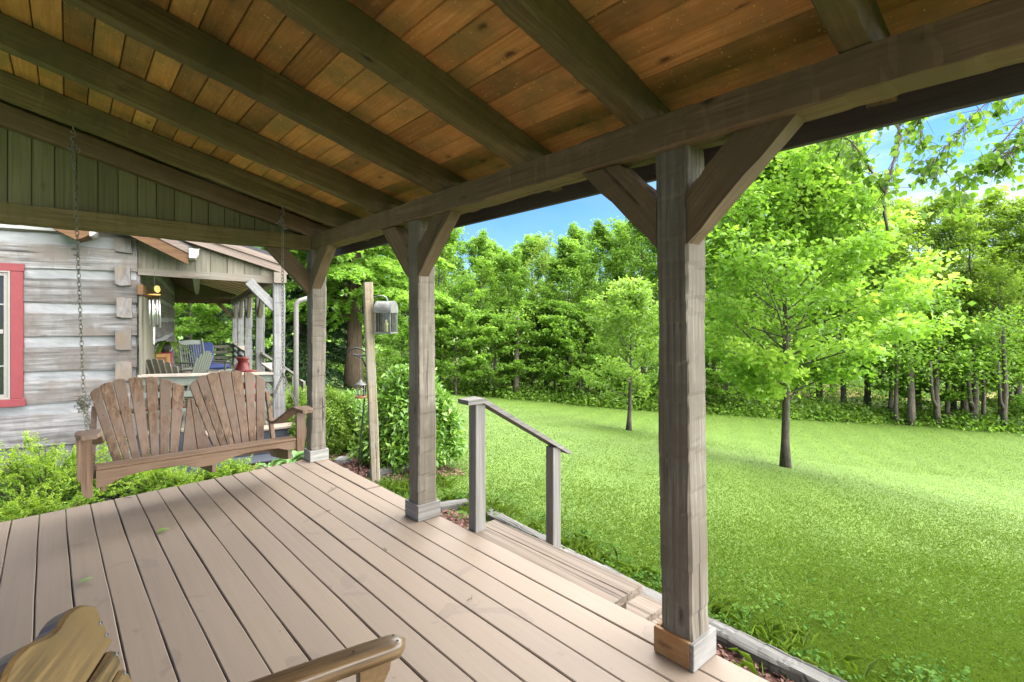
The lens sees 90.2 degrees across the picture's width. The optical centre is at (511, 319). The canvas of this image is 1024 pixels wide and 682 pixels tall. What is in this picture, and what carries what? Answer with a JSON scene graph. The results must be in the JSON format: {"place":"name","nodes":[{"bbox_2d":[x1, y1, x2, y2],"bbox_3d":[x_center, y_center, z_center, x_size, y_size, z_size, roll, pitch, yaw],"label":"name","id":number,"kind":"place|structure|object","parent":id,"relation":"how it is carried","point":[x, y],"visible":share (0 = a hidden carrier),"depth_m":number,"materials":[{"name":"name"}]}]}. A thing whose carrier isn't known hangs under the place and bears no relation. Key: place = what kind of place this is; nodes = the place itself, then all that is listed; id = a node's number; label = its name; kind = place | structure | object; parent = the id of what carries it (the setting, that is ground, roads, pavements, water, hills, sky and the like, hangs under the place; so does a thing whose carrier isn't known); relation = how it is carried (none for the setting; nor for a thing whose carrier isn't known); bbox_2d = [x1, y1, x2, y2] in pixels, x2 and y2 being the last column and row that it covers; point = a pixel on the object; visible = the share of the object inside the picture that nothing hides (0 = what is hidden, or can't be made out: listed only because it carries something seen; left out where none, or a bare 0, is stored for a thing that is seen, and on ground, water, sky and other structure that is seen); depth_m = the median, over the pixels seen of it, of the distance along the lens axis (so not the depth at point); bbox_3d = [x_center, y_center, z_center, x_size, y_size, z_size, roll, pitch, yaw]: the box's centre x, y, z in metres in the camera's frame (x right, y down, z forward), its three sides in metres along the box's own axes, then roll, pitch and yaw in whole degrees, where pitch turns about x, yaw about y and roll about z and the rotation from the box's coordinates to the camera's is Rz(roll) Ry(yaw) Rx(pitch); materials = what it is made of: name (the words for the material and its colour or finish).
{"place":"outdoors","nodes":[
{"label":"outdoors","id":0,"kind":"place"},
{"bbox_2d":[59,326,1023,681],"bbox_3d":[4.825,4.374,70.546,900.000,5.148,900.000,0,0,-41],"label":"lawn","id":1,"kind":"structure","parent":0,"point":[815,444],"depth_m":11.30,"materials":[{"name":"green plant"}]},
{"bbox_2d":[1,465,195,508],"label":"landscape fabric","id":2,"kind":"object","parent":1,"relation":"on","point":[188,469],"depth_m":6.11,"materials":[{"name":"grey fabric"}]},
{"bbox_2d":[0,482,103,529],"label":"yew shrub","id":3,"kind":"object","parent":2,"relation":"on","point":[17,512],"visible":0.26,"depth_m":3.98,"materials":[{"name":"green plant"}]},
{"bbox_2d":[0,430,143,511],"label":"yew shrub","id":4,"kind":"object","parent":2,"relation":"on","point":[45,470],"visible":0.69,"depth_m":4.58,"materials":[{"name":"green plant"}]},
{"bbox_2d":[63,448,175,507],"bbox_3d":[-3.897,1.570,5.112,0.912,0.514,0.936,0,0,-41],"label":"yew shrub","id":5,"kind":"object","parent":2,"relation":"on","point":[119,493],"visible":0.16,"depth_m":4.98,"materials":[{"name":"green plant"}]},
{"bbox_2d":[113,465,218,497],"bbox_3d":[-3.262,1.610,4.818,0.962,0.606,1.045,0,0,33],"label":"yew shrub","id":6,"kind":"object","parent":2,"relation":"on","point":[155,481],"visible":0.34,"depth_m":4.76,"materials":[{"name":"green plant"}]},
{"bbox_2d":[0,224,199,469],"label":"log cabin","id":7,"kind":"object","parent":1,"relation":"on","point":[41,392],"visible":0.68,"depth_m":6.33,"materials":[{"name":"weathered grey wood logs"},{"name":"pale chinking"},{"name":"dark shingle"}]},
{"bbox_2d":[0,263,25,407],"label":"window","id":8,"kind":"structure","parent":7,"relation":"in","point":[11,274],"depth_m":6.04,"materials":[{"name":"red wood"}]},
{"bbox_2d":[137,239,306,470],"bbox_3d":[-6.659,0.251,11.783,2.540,3.499,12.510,0,0,-31],"label":"side porch","id":9,"kind":"object","parent":7,"relation":"attached to","point":[225,274],"visible":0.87,"depth_m":7.51,"materials":[{"name":"wood"}]},
{"bbox_2d":[148,286,160,344],"bbox_3d":[-4.735,-0.143,6.751,0.144,0.960,0.140,0,0,-41],"label":"wind chime","id":10,"kind":"object","parent":9,"relation":"hanging from","point":[155,310],"visible":1,"depth_m":6.74,"materials":[{"name":"silver metal"}]},
{"bbox_2d":[154,352,172,369],"bbox_3d":[-6.127,1.030,8.893,0.330,0.920,0.372,0,0,-31],"label":"porch cabinet","id":11,"kind":"object","parent":9,"relation":"on","point":[166,356],"visible":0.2,"depth_m":8.79,"materials":[{"name":"brown wood"}]},
{"bbox_2d":[154,341,195,358],"bbox_3d":[-6.073,0.556,8.980,0.920,0.374,0.858,0,0,20],"label":"potted plant","id":12,"kind":"object","parent":11,"relation":"on","point":[164,346],"visible":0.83,"depth_m":8.85,"materials":[{"name":"green plant"}]},
{"bbox_2d":[146,359,208,428],"bbox_3d":[-5.008,1.020,7.481,0.760,0.940,1.060,0,0,11],"label":"adirondack chair","id":13,"kind":"object","parent":9,"relation":"on","point":[160,367],"visible":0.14,"depth_m":7.24,"materials":[{"name":"green paint"}]},
{"bbox_2d":[161,351,223,400],"bbox_3d":[-5.685,1.020,9.011,1.060,0.940,0.760,0,0,-9],"label":"adirondack chair","id":14,"kind":"object","parent":9,"relation":"on","point":[202,362],"visible":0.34,"depth_m":9.04,"materials":[{"name":"green paint"}]},
{"bbox_2d":[177,338,229,372],"bbox_3d":[-6.333,0.932,10.327,1.164,1.092,0.650,0,0,21],"label":"rocking chair","id":15,"kind":"object","parent":9,"relation":"on","point":[190,343],"visible":0.32,"depth_m":10.35,"materials":[{"name":"green paint"}]},
{"bbox_2d":[187,342,231,372],"bbox_3d":[-6.748,1.002,11.341,0.772,0.975,0.600,0,0,29],"label":"cushioned chair","id":16,"kind":"object","parent":9,"relation":"on","point":[208,346],"visible":0.35,"depth_m":11.33,"materials":[{"name":"green paint"}]},
{"bbox_2d":[235,357,249,371],"bbox_3d":[-5.494,1.129,10.400,0.296,0.722,0.296,0,0,-41],"label":"milk can","id":17,"kind":"object","parent":9,"relation":"on","point":[242,365],"visible":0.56,"depth_m":10.31,"materials":[{"name":"red metal"}]},
{"bbox_2d":[174,303,231,350],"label":"understory tree","id":18,"kind":"object","parent":1,"relation":"on","point":[193,326],"visible":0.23,"depth_m":21.97,"materials":[{"name":"green plant"}]},
{"bbox_2d":[174,295,254,368],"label":"spruce tree","id":19,"kind":"object","parent":1,"relation":"on","point":[224,316],"visible":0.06,"depth_m":23.71,"materials":[{"name":"green plant"}]},
{"bbox_2d":[185,454,259,481],"bbox_3d":[-2.894,1.628,5.106,0.936,0.539,0.878,0,0,-41],"label":"yew shrub","id":20,"kind":"object","parent":1,"relation":"on","point":[230,469],"visible":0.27,"depth_m":5.11,"materials":[{"name":"green plant"}]},
{"bbox_2d":[244,253,364,389],"bbox_3d":[-8.776,-1.427,21.096,5.404,10.013,6.004,0,0,-9],"label":"spruce tree","id":21,"kind":"object","parent":1,"relation":"on","point":[338,352],"visible":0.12,"depth_m":20.11,"materials":[{"name":"green plant"}]},
{"bbox_2d":[221,451,404,477],"bbox_3d":[-2.406,1.916,6.792,2.500,0.151,3.000,0,0,-41],"label":"planting bed","id":22,"kind":"object","parent":1,"relation":"on","point":[389,464],"depth_m":6.55,"materials":[{"name":"brown soil"}]},
{"bbox_2d":[274,450,303,465],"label":"hosta plant","id":23,"kind":"object","parent":22,"relation":"on","point":[297,456],"visible":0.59,"depth_m":6.34,"materials":[{"name":"green plant"}]},
{"bbox_2d":[272,384,327,437],"bbox_3d":[-3.342,1.482,8.079,0.997,1.020,1.055,0,0,-41],"label":"boxwood shrub","id":24,"kind":"object","parent":22,"relation":"on","point":[302,395],"visible":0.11,"depth_m":7.99,"materials":[{"name":"green plant"}]},
{"bbox_2d":[288,381,360,457],"bbox_3d":[-2.732,1.450,7.494,1.155,1.098,1.073,0,0,-6],"label":"boxwood shrub","id":25,"kind":"object","parent":22,"relation":"on","point":[334,409],"visible":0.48,"depth_m":7.30,"materials":[{"name":"green plant"}]},
{"bbox_2d":[329,388,367,451],"bbox_3d":[-2.336,1.497,7.583,0.749,1.048,0.712,0,0,-14],"label":"leafy shrub","id":26,"kind":"object","parent":22,"relation":"on","point":[354,401],"visible":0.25,"depth_m":7.52,"materials":[{"name":"green plant"}]},
{"bbox_2d":[346,347,366,474],"bbox_3d":[-1.785,1.119,5.927,0.269,1.604,0.072,0,0,0],"label":"shepherd hook","id":27,"kind":"object","parent":22,"relation":"on","point":[362,415],"visible":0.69,"depth_m":5.89,"materials":[{"name":"metal"}]},
{"bbox_2d":[355,356,366,397],"bbox_3d":[-1.705,0.646,5.750,0.136,0.467,0.136,0,0,-41],"label":"bird feeder","id":28,"kind":"object","parent":27,"relation":"hanging from","point":[360,383],"visible":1,"depth_m":5.74,"materials":[{"name":"grey metal"}]},
{"bbox_2d":[353,282,379,483],"bbox_3d":[-1.644,0.787,5.793,0.314,2.430,0.129,0,0,-41],"label":"lantern post","id":29,"kind":"object","parent":22,"relation":"on","point":[370,366],"visible":0.89,"depth_m":5.78,"materials":[{"name":"wood"}]},
{"bbox_2d":[373,295,397,333],"bbox_3d":[-1.472,-0.061,5.788,0.296,0.436,0.212,0,0,11],"label":"carriage lantern","id":30,"kind":"object","parent":29,"relation":"attached to","point":[385,316],"visible":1,"depth_m":5.74,"materials":[{"name":"grey metal"}]},
{"bbox_2d":[367,463,408,477],"bbox_3d":[-1.535,1.891,6.325,0.119,0.136,0.572,0,-4,38],"label":"landscape timber","id":31,"kind":"object","parent":22,"relation":"on","point":[385,470],"visible":0.27,"depth_m":6.27,"materials":[{"name":"grey wood"}]},
{"bbox_2d":[347,356,468,475],"bbox_3d":[-1.379,1.278,6.954,1.674,1.562,1.523,0,0,-41],"label":"laurel shrub","id":32,"kind":"object","parent":22,"relation":"on","point":[393,401],"visible":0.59,"depth_m":6.62,"materials":[{"name":"green plant"}]},
{"bbox_2d":[244,244,458,390],"bbox_3d":[-6.510,-5.217,19.839,8.822,16.011,8.862,0,0,-9],"label":"broadleaf tree","id":33,"kind":"object","parent":1,"relation":"on","point":[354,273],"visible":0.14,"depth_m":19.02,"materials":[{"name":"green plant"}]},
{"bbox_2d":[440,498,468,512],"bbox_3d":[-0.629,1.887,5.134,0.402,0.120,0.106,5,-3,-37],"label":"landscape timber","id":34,"kind":"object","parent":1,"relation":"on","point":[450,504],"visible":0.52,"depth_m":5.13,"materials":[{"name":"grey wood"}]},
{"bbox_2d":[435,297,497,394],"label":"understory tree","id":35,"kind":"object","parent":1,"relation":"on","point":[450,315],"visible":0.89,"depth_m":27.72,"materials":[{"name":"green plant"}]},
{"bbox_2d":[447,228,506,382],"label":"tall tree","id":36,"kind":"object","parent":1,"relation":"on","point":[482,242],"visible":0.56,"depth_m":31.52,"materials":[{"name":"green plant"}]},
{"bbox_2d":[0,0,1023,681],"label":"log porch","id":37,"kind":"object","parent":1,"relation":"on","point":[412,132],"visible":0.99,"depth_m":2.52,"materials":[{"name":"beige paint"}]},
{"bbox_2d":[68,125,312,497],"bbox_3d":[-2.482,-0.071,4.041,1.570,2.598,0.734,0,0,-41],"label":"porch swing","id":38,"kind":"object","parent":37,"relation":"hanging from","point":[204,454],"visible":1,"depth_m":4.07,"materials":[{"name":"brown wood"}]},
{"bbox_2d":[0,605,405,681],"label":"porch chair","id":39,"kind":"object","parent":37,"relation":"on","point":[72,644],"visible":1,"depth_m":0.83,"materials":[{"name":"brown wood"}]},
{"bbox_2d":[482,300,542,392],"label":"sapling","id":40,"kind":"object","parent":1,"relation":"on","point":[516,356],"visible":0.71,"depth_m":29.42,"materials":[{"name":"green plant"}]},
{"bbox_2d":[485,506,545,541],"bbox_3d":[-0.048,1.898,4.734,0.132,0.120,1.164,0,0,-37],"label":"landscape timber","id":41,"kind":"object","parent":1,"relation":"on","point":[504,519],"visible":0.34,"depth_m":4.62,"materials":[{"name":"grey wood"}]},
{"bbox_2d":[274,448,793,681],"bbox_3d":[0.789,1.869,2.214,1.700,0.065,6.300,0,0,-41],"label":"mulch bed","id":42,"kind":"object","parent":1,"relation":"on","point":[734,658],"visible":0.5,"depth_m":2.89,"materials":[{"name":"brown wood"}]},
{"bbox_2d":[523,230,573,389],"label":"sparse tree","id":43,"kind":"object","parent":1,"relation":"on","point":[543,244],"visible":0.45,"depth_m":32.70,"materials":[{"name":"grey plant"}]},
{"bbox_2d":[539,312,590,391],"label":"sapling","id":44,"kind":"object","parent":1,"relation":"on","point":[568,361],"visible":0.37,"depth_m":29.45,"materials":[{"name":"green plant"}]},
{"bbox_2d":[561,545,661,602],"bbox_3d":[0.671,1.890,3.776,0.127,0.118,1.092,0,0,-38],"label":"landscape timber","id":45,"kind":"object","parent":1,"relation":"on","point":[652,594],"visible":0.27,"depth_m":3.67,"materials":[{"name":"grey wood"}]},
{"bbox_2d":[574,274,658,430],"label":"tree","id":46,"kind":"object","parent":1,"relation":"on","point":[637,293],"visible":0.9,"depth_m":17.82,"materials":[{"name":"green plant"}]},
{"bbox_2d":[375,473,952,681],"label":"tall grass","id":47,"kind":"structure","parent":1,"relation":"on","point":[579,546],"depth_m":3.35,"materials":[{"name":"green plant"}]},
{"bbox_2d":[366,468,1020,681],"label":"clover weeds","id":48,"kind":"object","parent":1,"relation":"on","point":[918,669],"visible":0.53,"depth_m":3.38,"materials":[{"name":"green plant"}]},
{"bbox_2d":[708,616,846,681],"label":"landscape timber","id":49,"kind":"object","parent":1,"relation":"on","point":[771,658],"visible":0.53,"depth_m":2.77,"materials":[{"name":"grey wood"}]},
{"bbox_2d":[653,130,986,467],"bbox_3d":[6.528,-0.621,11.979,5.882,8.310,6.920,0,0,-3],"label":"maple tree","id":50,"kind":"object","parent":1,"relation":"on","point":[790,198],"visible":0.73,"depth_m":10.91,"materials":[{"name":"green plant"}]},
{"bbox_2d":[858,337,948,424],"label":"sapling","id":51,"kind":"object","parent":1,"relation":"on","point":[897,374],"visible":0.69,"depth_m":25.39,"materials":[{"name":"green plant"}]},
{"bbox_2d":[801,97,1023,230],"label":"birch tree","id":52,"kind":"object","parent":1,"relation":"on","point":[997,162],"visible":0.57,"depth_m":3.21,"materials":[{"name":"green plant"}]},
{"bbox_2d":[873,323,979,425],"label":"sapling","id":53,"kind":"object","parent":1,"relation":"on","point":[911,410],"visible":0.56,"depth_m":25.26,"materials":[{"name":"green plant"}]},
{"bbox_2d":[859,193,1006,409],"bbox_3d":[23.109,-0.844,28.744,7.747,12.493,6.784,0,0,-7],"label":"oak tree","id":54,"kind":"object","parent":1,"relation":"on","point":[935,209],"visible":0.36,"depth_m":27.45,"materials":[{"name":"green plant"}]},
{"bbox_2d":[879,310,997,426],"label":"sapling","id":55,"kind":"object","parent":1,"relation":"on","point":[934,393],"visible":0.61,"depth_m":24.97,"materials":[{"name":"green plant"}]},
{"bbox_2d":[894,183,1023,410],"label":"oak tree","id":56,"kind":"object","parent":1,"relation":"on","point":[987,203],"visible":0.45,"depth_m":27.08,"materials":[{"name":"green plant"}]},
{"bbox_2d":[917,328,1002,415],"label":"sapling","id":57,"kind":"object","parent":1,"relation":"on","point":[947,403],"visible":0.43,"depth_m":25.23,"materials":[{"name":"green plant"}]},
{"bbox_2d":[930,330,1000,413],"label":"sapling","id":58,"kind":"object","parent":1,"relation":"on","point":[964,406],"visible":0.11,"depth_m":26.43,"materials":[{"name":"green plant"}]},
{"bbox_2d":[927,267,1008,394],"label":"dark tree","id":59,"kind":"object","parent":1,"relation":"on","point":[979,303],"visible":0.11,"depth_m":28.22,"materials":[{"name":"green plant"}]},
{"bbox_2d":[917,315,1021,418],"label":"sapling","id":60,"kind":"object","parent":1,"relation":"on","point":[974,407],"visible":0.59,"depth_m":25.07,"materials":[{"name":"green plant"}]},
{"bbox_2d":[942,329,1009,410],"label":"sapling","id":61,"kind":"object","parent":1,"relation":"on","point":[953,404],"visible":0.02,"depth_m":26.93,"materials":[{"name":"green plant"}]},
{"bbox_2d":[933,311,1023,415],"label":"sapling","id":62,"kind":"object","parent":1,"relation":"on","point":[983,404],"visible":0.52,"depth_m":25.02,"materials":[{"name":"green plant"}]},
{"bbox_2d":[938,194,1023,414],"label":"oak tree","id":63,"kind":"object","parent":1,"relation":"on","point":[1020,249],"visible":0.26,"depth_m":27.61,"materials":[{"name":"green plant"}]},
{"bbox_2d":[952,296,1023,430],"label":"sapling","id":64,"kind":"object","parent":1,"relation":"on","point":[1003,398],"visible":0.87,"depth_m":24.31,"materials":[{"name":"green plant"}]},
{"bbox_2d":[973,261,1023,413],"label":"sparse tree","id":65,"kind":"object","parent":1,"relation":"on","point":[1002,273],"visible":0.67,"depth_m":25.64,"materials":[{"name":"green plant"}]},
{"bbox_2d":[976,272,1023,411],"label":"dark tree","id":66,"kind":"object","parent":1,"relation":"on","point":[1011,392],"visible":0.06,"depth_m":29.65,"materials":[{"name":"green plant"}]},
{"bbox_2d":[174,348,1018,430],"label":"woodland floor","id":67,"kind":"structure","parent":0,"point":[253,363],"depth_m":34.42,"materials":[{"name":"green plant"}]},
{"bbox_2d":[174,293,271,359],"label":"understory tree","id":68,"kind":"object","parent":67,"relation":"on","point":[214,316],"visible":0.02,"depth_m":26.45,"materials":[{"name":"green plant"}]},
{"bbox_2d":[363,245,442,356],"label":"broadleaf tree","id":69,"kind":"object","parent":67,"relation":"on","point":[377,340],"visible":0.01,"depth_m":37.06,"materials":[{"name":"green plant"}]},
{"bbox_2d":[376,293,461,371],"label":"understory tree","id":70,"kind":"object","parent":67,"relation":"on","point":[438,310],"visible":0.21,"depth_m":28.53,"materials":[{"name":"green plant"}]},
{"bbox_2d":[399,226,496,380],"bbox_3d":[-3.958,-1.227,30.585,5.846,11.078,5.986,0,0,26],"label":"broadleaf tree","id":71,"kind":"object","parent":67,"relation":"on","point":[448,252],"visible":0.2,"depth_m":30.00,"materials":[{"name":"green plant"}]},
{"bbox_2d":[435,243,472,378],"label":"tall tree","id":72,"kind":"object","parent":67,"relation":"on","point":[453,275],"visible":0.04,"depth_m":41.48,"materials":[{"name":"green plant"}]},
{"bbox_2d":[450,309,530,395],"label":"understory tree","id":73,"kind":"object","parent":67,"relation":"on","point":[492,374],"visible":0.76,"depth_m":29.05,"materials":[{"name":"green plant"}]},
{"bbox_2d":[472,238,514,380],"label":"tall tree","id":74,"kind":"object","parent":67,"relation":"on","point":[497,249],"visible":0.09,"depth_m":41.62,"materials":[{"name":"green plant"}]},
{"bbox_2d":[472,246,537,382],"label":"broadleaf tree","id":75,"kind":"object","parent":67,"relation":"on","point":[514,273],"visible":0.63,"depth_m":31.90,"materials":[{"name":"green plant"}]},
{"bbox_2d":[489,300,567,386],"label":"understory tree","id":76,"kind":"object","parent":67,"relation":"on","point":[535,362],"visible":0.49,"depth_m":30.16,"materials":[{"name":"green plant"}]},
{"bbox_2d":[496,231,568,354],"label":"broadleaf tree","id":77,"kind":"object","parent":67,"relation":"on","point":[529,241],"visible":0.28,"depth_m":42.18,"materials":[{"name":"green plant"}]},
{"bbox_2d":[513,296,589,390],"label":"understory tree","id":78,"kind":"object","parent":67,"relation":"on","point":[559,320],"visible":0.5,"depth_m":29.39,"materials":[{"name":"green plant"}]},
{"bbox_2d":[532,234,616,388],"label":"broadleaf tree","id":79,"kind":"object","parent":67,"relation":"on","point":[572,255],"visible":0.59,"depth_m":30.98,"materials":[{"name":"green plant"}]},
{"bbox_2d":[542,309,611,391],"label":"understory tree","id":80,"kind":"object","parent":67,"relation":"on","point":[569,347],"visible":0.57,"depth_m":29.09,"materials":[{"name":"green plant"}]},
{"bbox_2d":[551,221,607,309],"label":"tall tree","id":81,"kind":"object","parent":67,"relation":"on","point":[576,232],"visible":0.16,"depth_m":42.61,"materials":[{"name":"green plant"}]},
{"bbox_2d":[568,218,631,391],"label":"tall tree","id":82,"kind":"object","parent":67,"relation":"on","point":[599,231],"visible":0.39,"depth_m":32.95,"materials":[{"name":"green plant"}]},
{"bbox_2d":[581,310,649,391],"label":"understory tree","id":83,"kind":"object","parent":67,"relation":"on","point":[600,367],"visible":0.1,"depth_m":29.70,"materials":[{"name":"green plant"}]},
{"bbox_2d":[591,223,654,358],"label":"broadleaf tree","id":84,"kind":"object","parent":67,"relation":"on","point":[615,233],"visible":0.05,"depth_m":42.17,"materials":[{"name":"green plant"}]},
{"bbox_2d":[602,216,658,387],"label":"tall tree","id":85,"kind":"object","parent":67,"relation":"on","point":[636,260],"visible":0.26,"depth_m":31.56,"materials":[{"name":"green plant"}]},
{"bbox_2d":[609,323,658,396],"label":"understory tree","id":86,"kind":"object","parent":67,"relation":"on","point":[654,389],"visible":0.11,"depth_m":28.82,"materials":[{"name":"green plant"}]},
{"bbox_2d":[306,341,1023,435],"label":"undergrowth","id":87,"kind":"object","parent":67,"relation":"on","point":[867,419],"visible":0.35,"depth_m":27.93,"materials":[{"name":"green plant"}]},
{"bbox_2d":[621,230,719,319],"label":"broadleaf tree","id":88,"kind":"object","parent":67,"relation":"on","point":[654,288],"visible":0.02,"depth_m":30.65,"materials":[{"name":"green plant"}]},
{"bbox_2d":[705,231,774,401],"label":"broadleaf tree","id":89,"kind":"object","parent":67,"relation":"on","point":[707,364],"visible":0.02,"depth_m":30.83,"materials":[{"name":"green plant"}]},
{"bbox_2d":[704,308,782,400],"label":"understory tree","id":90,"kind":"object","parent":67,"relation":"on","point":[712,389],"visible":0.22,"depth_m":27.72,"materials":[{"name":"green plant"}]},
{"bbox_2d":[741,191,906,402],"bbox_3d":[18.200,-1.544,30.585,8.944,13.866,7.502,0,0,1],"label":"oak tree","id":91,"kind":"object","parent":67,"relation":"on","point":[820,392],"visible":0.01,"depth_m":29.22,"materials":[{"name":"green plant"}]},
{"bbox_2d":[787,223,892,404],"bbox_3d":[18.920,-0.117,29.422,5.420,10.940,6.370,0,0,-37],"label":"broadleaf tree","id":92,"kind":"object","parent":67,"relation":"on","point":[842,386],"visible":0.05,"depth_m":28.53,"materials":[{"name":"green plant"}]},
{"bbox_2d":[811,187,948,404],"bbox_3d":[20.374,-1.219,29.470,7.349,13.180,7.528,0,0,-40],"label":"oak tree","id":93,"kind":"object","parent":67,"relation":"on","point":[867,393],"visible":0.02,"depth_m":28.03,"materials":[{"name":"green plant"}]},
{"bbox_2d":[854,260,943,410],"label":"broadleaf tree","id":94,"kind":"object","parent":67,"relation":"on","point":[890,266],"visible":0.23,"depth_m":26.79,"materials":[{"name":"green plant"}]},
{"bbox_2d":[877,297,1009,405],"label":"understory tree","id":95,"kind":"object","parent":67,"relation":"on","point":[955,395],"visible":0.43,"depth_m":25.53,"materials":[{"name":"green plant"}]},
{"bbox_2d":[957,339,1023,414],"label":"understory tree","id":96,"kind":"object","parent":67,"relation":"on","point":[1017,402],"visible":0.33,"depth_m":25.57,"materials":[{"name":"green plant"}]},
{"bbox_2d":[226,95,1023,322],"label":"sky","id":97,"kind":"structure","parent":0,"point":[506,230],"materials":[{"name":"blue"}]},
{"bbox_2d":[790,338,995,402],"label":"dry field","id":98,"kind":"structure","parent":0,"point":[852,393],"depth_m":37.50,"materials":[{"name":"plant"}]},
{"bbox_2d":[174,271,978,381],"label":"wood","id":99,"kind":"object","parent":98,"relation":"on","point":[268,344],"visible":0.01,"depth_m":51.70,"materials":[{"name":"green plant"}]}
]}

